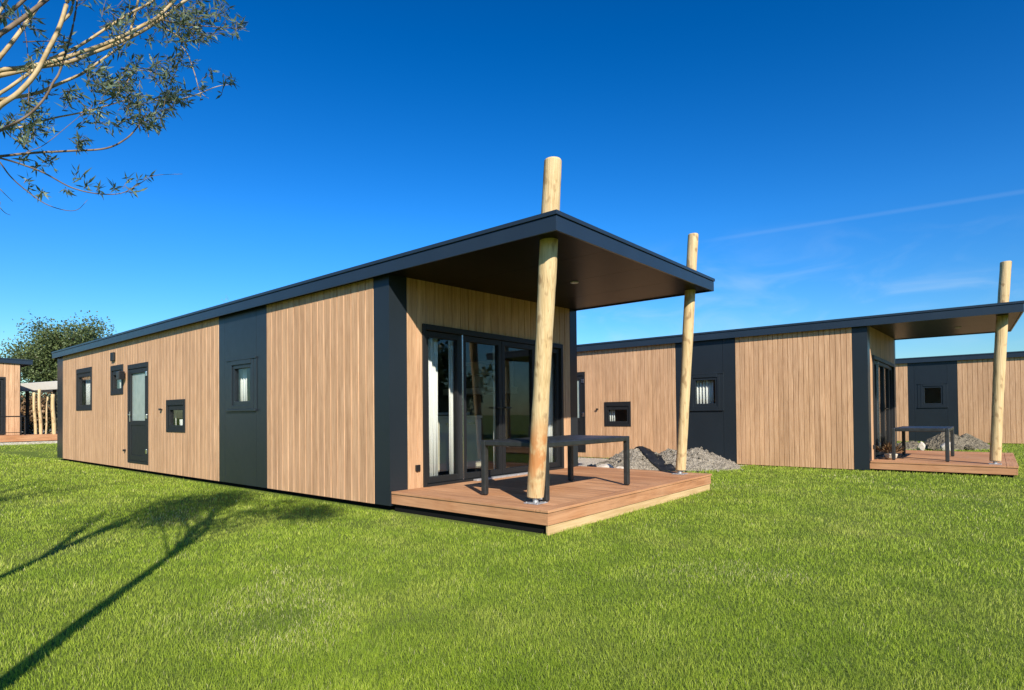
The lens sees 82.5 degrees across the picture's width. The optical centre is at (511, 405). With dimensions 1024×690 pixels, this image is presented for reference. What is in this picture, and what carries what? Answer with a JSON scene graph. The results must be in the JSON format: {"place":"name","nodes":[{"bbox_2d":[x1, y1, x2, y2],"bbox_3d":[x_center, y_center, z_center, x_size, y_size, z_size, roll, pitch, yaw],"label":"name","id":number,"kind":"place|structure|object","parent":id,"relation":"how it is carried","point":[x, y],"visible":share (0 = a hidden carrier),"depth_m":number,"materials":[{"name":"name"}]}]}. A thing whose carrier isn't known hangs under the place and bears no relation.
{"place":"outdoors","nodes":[
{"label":"outdoors","id":0,"kind":"place"},
{"bbox_2d":[21,381,56,433],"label":"pavilion","id":1,"kind":"structure","parent":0,"point":[49,386],"depth_m":25.89,"materials":[{"name":"white paint"}]},
{"bbox_2d":[0,428,1023,689],"bbox_3d":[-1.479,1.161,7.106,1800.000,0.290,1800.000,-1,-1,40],"label":"lawn","id":2,"kind":"structure","parent":0,"point":[410,618],"depth_m":3.87,"materials":[{"name":"plant"}]},
{"bbox_2d":[0,310,116,402],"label":"broadleaf tree","id":3,"kind":"object","parent":2,"relation":"on","point":[43,368],"visible":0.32,"depth_m":36.68,"materials":[{"name":"green plant"}]},
{"bbox_2d":[0,0,247,214],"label":"willow tree","id":4,"kind":"object","parent":2,"relation":"on","point":[33,69],"visible":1,"depth_m":2.69,"materials":[{"name":"green plant"}]},
{"bbox_2d":[51,209,714,508],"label":"holiday lodge","id":5,"kind":"structure","parent":2,"relation":"on","point":[334,406],"depth_m":8.51,"materials":[{"name":"wood"}]},
{"bbox_2d":[82,378,83,404],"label":"curtain","id":6,"kind":"object","parent":5,"relation":"hanging from","point":[82,391],"visible":0.43,"depth_m":15.49,"materials":[{"name":"fabric"}]},
{"bbox_2d":[76,367,91,410],"bbox_3d":[-10.918,-0.424,14.959,1.300,1.080,0.122,-1,-1,40],"label":"window","id":7,"kind":"structure","parent":5,"relation":"in","point":[84,372],"depth_m":15.12,"materials":[{"name":"black glass"}]},
{"bbox_2d":[86,377,89,404],"bbox_3d":[-10.963,-0.361,15.151,0.622,0.900,0.039,-1,-1,40],"label":"curtain","id":8,"kind":"object","parent":5,"relation":"hanging from","point":[87,390],"visible":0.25,"depth_m":15.21,"materials":[{"name":"fabric"}]},
{"bbox_2d":[110,364,122,394],"bbox_3d":[-9.005,-0.593,13.376,0.830,0.675,0.122,-1,-1,40],"label":"window","id":9,"kind":"structure","parent":5,"relation":"in","point":[113,369],"depth_m":13.48,"materials":[{"name":"black glass"}]},
{"bbox_2d":[117,380,120,388],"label":"curtain","id":10,"kind":"object","parent":5,"relation":"hanging from","point":[118,383],"visible":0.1,"depth_m":13.73,"materials":[{"name":"fabric"}]},
{"bbox_2d":[127,362,147,464],"bbox_3d":[-7.990,0.163,12.510,1.208,2.140,0.152,-1,-1,40],"label":"door","id":11,"kind":"structure","parent":5,"relation":"in","point":[137,374],"depth_m":12.56,"materials":[{"name":"black glass"}]},
{"bbox_2d":[174,410,176,424],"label":"curtain","id":12,"kind":"object","parent":5,"relation":"hanging from","point":[175,417],"visible":0.25,"depth_m":11.61,"materials":[{"name":"fabric"}]},
{"bbox_2d":[166,399,184,431],"bbox_3d":[-6.432,0.192,11.239,0.888,0.625,0.122,-1,-1,40],"label":"window","id":13,"kind":"structure","parent":5,"relation":"in","point":[178,404],"depth_m":11.27,"materials":[{"name":"black glass"}]},
{"bbox_2d":[226,356,256,411],"bbox_3d":[-4.382,-0.343,9.536,1.000,0.865,0.135,-1,-1,40],"label":"window","id":14,"kind":"structure","parent":5,"relation":"in","point":[233,366],"depth_m":9.56,"materials":[{"name":"metal"}]},
{"bbox_2d":[239,368,246,400],"bbox_3d":[-4.608,-0.333,9.887,0.523,0.730,0.039,-1,-1,40],"label":"curtain","id":15,"kind":"object","parent":5,"relation":"hanging from","point":[242,384],"visible":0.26,"depth_m":9.79,"materials":[{"name":"fabric"}]},
{"bbox_2d":[428,338,437,476],"bbox_3d":[-1.117,0.018,7.810,0.059,2.060,0.335,-1,-1,40],"label":"curtain","id":16,"kind":"object","parent":5,"relation":"hanging from","point":[433,399],"visible":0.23,"depth_m":7.87,"materials":[{"name":"fabric"}]},
{"bbox_2d":[448,340,453,473],"bbox_3d":[-0.823,0.021,8.166,0.059,2.060,0.198,-1,-1,40],"label":"curtain","id":17,"kind":"object","parent":5,"relation":"hanging from","point":[451,399],"visible":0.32,"depth_m":8.13,"materials":[{"name":"fabric"}]},
{"bbox_2d":[438,412,469,415],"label":"kitchen island","id":18,"kind":"structure","parent":5,"relation":"on","point":[444,413],"depth_m":10.43,"materials":[{"name":"grey wood"}]},
{"bbox_2d":[443,360,517,394],"bbox_3d":[-0.644,-0.536,11.373,1.600,0.625,0.420,-1,-1,40],"label":"wall shelf","id":19,"kind":"object","parent":5,"relation":"attached to","point":[479,374],"depth_m":11.18,"materials":[{"name":"black paint"}]},
{"bbox_2d":[422,323,563,486],"bbox_3d":[-0.146,0.003,8.715,0.220,2.110,3.151,-1,-1,40],"label":"patio door","id":20,"kind":"structure","parent":5,"relation":"in","point":[459,337],"depth_m":8.28,"materials":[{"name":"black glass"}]},
{"bbox_2d":[493,346,495,468],"bbox_3d":[-0.239,0.026,8.870,0.059,2.060,0.168,-1,-1,40],"label":"curtain","id":21,"kind":"object","parent":5,"relation":"hanging from","point":[494,447],"visible":0.15,"depth_m":8.80,"materials":[{"name":"fabric"}]},
{"bbox_2d":[548,353,553,461],"bbox_3d":[0.527,0.032,9.796,0.059,2.060,0.590,-1,-1,40],"label":"curtain","id":22,"kind":"object","parent":5,"relation":"hanging from","point":[551,425],"visible":0.02,"depth_m":9.96,"materials":[{"name":"fabric"}]},
{"bbox_2d":[391,466,711,534],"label":"deck","id":23,"kind":"structure","parent":2,"relation":"on","point":[587,495],"depth_m":6.79,"materials":[{"name":"brown wood"}]},
{"bbox_2d":[524,156,561,504],"bbox_3d":[0.327,-0.705,5.916,0.229,3.420,0.612,0,-1,-31],"label":"wooden post","id":24,"kind":"object","parent":23,"relation":"on","point":[547,266],"visible":0.92,"depth_m":5.84,"materials":[{"name":"wood"}]},
{"bbox_2d":[481,435,629,501],"bbox_3d":[0.580,0.705,7.104,0.930,0.633,1.820,-1,-1,40],"label":"outdoor table","id":25,"kind":"object","parent":23,"relation":"on","point":[569,441],"visible":0.84,"depth_m":6.69,"materials":[{"name":"grey metal"}]},
{"bbox_2d":[672,233,697,474],"bbox_3d":[2.606,-0.760,8.738,0.435,3.570,0.194,-1,-1,40],"label":"wooden post","id":26,"kind":"object","parent":23,"relation":"on","point":[688,327],"visible":0.97,"depth_m":8.67,"materials":[{"name":"wood"}]},
{"bbox_2d":[587,446,750,472],"bbox_3d":[3.331,1.089,12.211,3.500,0.527,1.900,-1,-1,0],"label":"gravel heap","id":27,"kind":"object","parent":2,"relation":"on","point":[699,459],"visible":0.64,"depth_m":11.92,"materials":[{"name":"grey gravel"}]},
{"bbox_2d":[634,446,686,471],"bbox_3d":[2.986,1.072,11.860,0.366,0.478,1.236,0,-1,-26],"label":"gravel pile","id":28,"kind":"object","parent":27,"relation":"on","point":[658,461],"visible":0.84,"depth_m":11.86,"materials":[{"name":"grey gravel"}]},
{"bbox_2d":[577,300,1023,469],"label":"holiday lodge","id":29,"kind":"structure","parent":2,"relation":"on","point":[818,394],"depth_m":12.71,"materials":[{"name":"wood"}]},
{"bbox_2d":[577,372,585,451],"bbox_3d":[1.565,0.171,15.839,1.033,2.140,0.152,-1,-1,40],"label":"door","id":30,"kind":"structure","parent":29,"relation":"in","point":[580,375],"depth_m":15.57,"materials":[{"name":"black glass"}]},
{"bbox_2d":[610,410,614,420],"bbox_3d":[2.596,0.252,15.160,0.195,0.480,0.059,-1,-1,40],"label":"curtain","id":31,"kind":"object","parent":29,"relation":"hanging from","point":[612,415],"visible":0.49,"depth_m":15.14,"materials":[{"name":"fabric"}]},
{"bbox_2d":[604,401,630,425],"bbox_3d":[2.715,0.209,14.907,0.759,0.625,0.122,-1,-1,40],"label":"window","id":32,"kind":"structure","parent":29,"relation":"in","point":[608,406],"depth_m":14.88,"materials":[{"name":"black glass"}]},
{"bbox_2d":[697,380,713,403],"bbox_3d":[4.482,-0.304,13.601,0.448,0.750,0.059,-1,-1,40],"label":"curtain","id":33,"kind":"object","parent":29,"relation":"hanging from","point":[705,392],"visible":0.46,"depth_m":13.59,"materials":[{"name":"fabric"}]},
{"bbox_2d":[689,372,723,410],"bbox_3d":[4.467,-0.319,13.451,0.855,0.865,0.135,-1,-1,40],"label":"window","id":34,"kind":"structure","parent":29,"relation":"in","point":[718,377],"depth_m":13.35,"materials":[{"name":"metal"}]},
{"bbox_2d":[872,355,895,458],"bbox_3d":[8.282,0.036,12.977,0.220,2.110,3.151,-1,-1,40],"label":"patio door","id":35,"kind":"structure","parent":29,"relation":"in","point":[886,415],"depth_m":12.95,"materials":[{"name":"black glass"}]},
{"bbox_2d":[916,441,924,449],"bbox_3d":[11.553,1.162,16.493,0.195,0.329,0.218,0,-1,-31],"label":"stone","id":36,"kind":"object","parent":2,"relation":"on","point":[921,446],"visible":0.82,"depth_m":16.43,"materials":[{"name":"white stone"}]},
{"bbox_2d":[925,444,936,450],"bbox_3d":[12.091,1.205,16.879,0.195,0.185,0.333,0,-1,-3],"label":"stone","id":37,"kind":"object","parent":2,"relation":"on","point":[929,447],"visible":0.92,"depth_m":16.82,"materials":[{"name":"stone"}]},
{"bbox_2d":[897,432,989,449],"bbox_3d":[12.865,1.066,17.685,3.000,0.591,2.007,-1,-1,10],"label":"heap","id":38,"kind":"object","parent":2,"relation":"on","point":[960,442],"visible":0.49,"depth_m":17.41,"materials":[{"name":"grey gravel"}]},
{"bbox_2d":[870,450,1018,476],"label":"deck","id":39,"kind":"structure","parent":2,"relation":"on","point":[958,463],"depth_m":11.01,"materials":[{"name":"brown wood"}]},
{"bbox_2d":[876,440,904,458],"bbox_3d":[7.643,0.862,11.759,0.575,0.421,0.589,0,-1,-22],"label":"dried plant","id":40,"kind":"object","parent":39,"relation":"on","point":[886,448],"visible":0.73,"depth_m":11.72,"materials":[{"name":"brown plant"}]},
{"bbox_2d":[891,426,954,461],"bbox_3d":[8.423,0.752,11.936,0.920,0.633,1.750,-1,-1,40],"label":"outdoor table","id":41,"kind":"object","parent":39,"relation":"on","point":[945,429],"visible":1,"depth_m":11.53,"materials":[{"name":"grey metal"}]},
{"bbox_2d":[989,261,1011,464],"bbox_3d":[8.750,-0.772,10.465,0.446,3.630,0.236,-1,-1,16],"label":"wooden post","id":42,"kind":"object","parent":39,"relation":"on","point":[999,367],"visible":0.93,"depth_m":10.41,"materials":[{"name":"wood"}]},
{"bbox_2d":[940,442,950,450],"bbox_3d":[12.328,1.168,16.575,0.287,0.306,0.244,-1,-1,44],"label":"stone","id":43,"kind":"object","parent":2,"relation":"on","point":[942,447],"visible":0.44,"depth_m":16.53,"materials":[{"name":"white stone"}]},
{"bbox_2d":[895,351,1023,443],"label":"holiday lodge","id":44,"kind":"structure","parent":2,"relation":"on","point":[955,391],"depth_m":21.18,"materials":[{"name":"wood"}]},
{"bbox_2d":[917,383,947,407],"bbox_3d":[15.665,-0.384,21.724,0.920,0.917,0.135,-1,-1,42],"label":"window","id":45,"kind":"structure","parent":44,"relation":"in","point":[944,386],"depth_m":21.68,"materials":[{"name":"metal"}]},
{"bbox_2d":[964,445,974,450],"bbox_3d":[13.104,1.196,16.727,0.255,0.179,0.196,-1,-1,36],"label":"stone","id":46,"kind":"object","parent":2,"relation":"on","point":[968,447],"visible":0.95,"depth_m":16.66,"materials":[{"name":"stone"}]},
{"bbox_2d":[0,0,1023,396],"label":"sky","id":47,"kind":"structure","parent":0,"point":[825,159],"materials":[{"name":"blue"}]},
{"bbox_2d":[578,457,741,465],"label":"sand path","id":48,"kind":"structure","parent":0,"point":[585,461],"depth_m":14.28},
{"bbox_2d":[597,464,613,467],"bbox_3d":[1.783,1.212,11.252,0.369,0.190,0.282,-1,-1,1],"label":"stone","id":49,"kind":"object","parent":48,"relation":"on","point":[606,465],"visible":0.33,"depth_m":11.15,"materials":[{"name":"white stone"}]},
{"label":"gravel yard","id":50,"kind":"structure","parent":0,"visible":0},
{"bbox_2d":[0,358,32,436],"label":"holiday lodge","id":51,"kind":"structure","parent":50,"relation":"on","point":[10,386],"depth_m":21.76,"materials":[{"name":"wood"}]},
{"bbox_2d":[0,377,5,434],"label":"patio door","id":52,"kind":"structure","parent":51,"relation":"in","point":[2,379],"depth_m":21.60,"materials":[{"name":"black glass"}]},
{"bbox_2d":[0,434,56,444],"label":"deck","id":53,"kind":"structure","parent":50,"relation":"on","point":[28,439],"depth_m":21.18,"materials":[{"name":"brown wood"}]},
{"bbox_2d":[0,416,25,434],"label":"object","id":54,"kind":"object","parent":53,"relation":"on","point":[21,432],"visible":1,"depth_m":21.13,"materials":[{"name":"black metal"}]},
{"bbox_2d":[45,397,48,433],"bbox_3d":[-18.279,0.518,22.892,0.192,1.750,0.114,-1,-1,17],"label":"wooden pole","id":55,"kind":"object","parent":53,"relation":"on","point":[46,426],"visible":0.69,"depth_m":22.88,"materials":[{"name":"wood"}]},
{"bbox_2d":[32,392,36,433],"bbox_3d":[-18.211,0.436,22.309,0.181,1.895,0.188,-1,-1,40],"label":"wooden pole","id":56,"kind":"object","parent":50,"relation":"on","point":[34,414],"visible":0.77,"depth_m":22.27,"materials":[{"name":"wood"}]},
{"bbox_2d":[21,391,50,433],"bbox_3d":[-26.870,0.135,33.908,3.475,3.900,4.622,-1,-1,2],"label":"shrub","id":57,"kind":"object","parent":50,"relation":"on","point":[36,396],"visible":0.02,"depth_m":33.27,"materials":[{"name":"green plant"}]},
{"bbox_2d":[21,392,51,433],"bbox_3d":[-26.987,0.578,33.114,3.655,3.000,3.032,0,-1,-27],"label":"shrub","id":58,"kind":"object","parent":50,"relation":"on","point":[37,420],"visible":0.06,"depth_m":32.62,"materials":[{"name":"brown plant"}]},
{"bbox_2d":[21,392,52,434],"bbox_3d":[-26.738,0.391,31.890,2.979,3.330,3.484,-1,-1,40],"label":"shrub","id":59,"kind":"object","parent":50,"relation":"on","point":[23,411],"visible":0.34,"depth_m":31.86,"materials":[{"name":"brown plant"}]},
{"bbox_2d":[38,389,42,433],"bbox_3d":[-17.934,0.373,22.211,0.204,2.012,0.209,-1,-1,40],"label":"wooden pole","id":60,"kind":"object","parent":50,"relation":"on","point":[40,414],"visible":0.76,"depth_m":22.16,"materials":[{"name":"wood"}]},
{"bbox_2d":[29,378,56,433],"bbox_3d":[-25.084,-0.077,32.789,3.932,3.883,4.350,-1,-1,40],"label":"shrub","id":61,"kind":"object","parent":50,"relation":"on","point":[50,427],"visible":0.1,"depth_m":32.54,"materials":[{"name":"brown plant"}]},
{"bbox_2d":[51,394,55,433],"bbox_3d":[-17.273,0.463,22.009,0.248,1.814,0.254,-1,-1,40],"label":"wooden pole","id":62,"kind":"object","parent":50,"relation":"on","point":[53,417],"visible":0.81,"depth_m":21.95,"materials":[{"name":"wood"}]}
]}

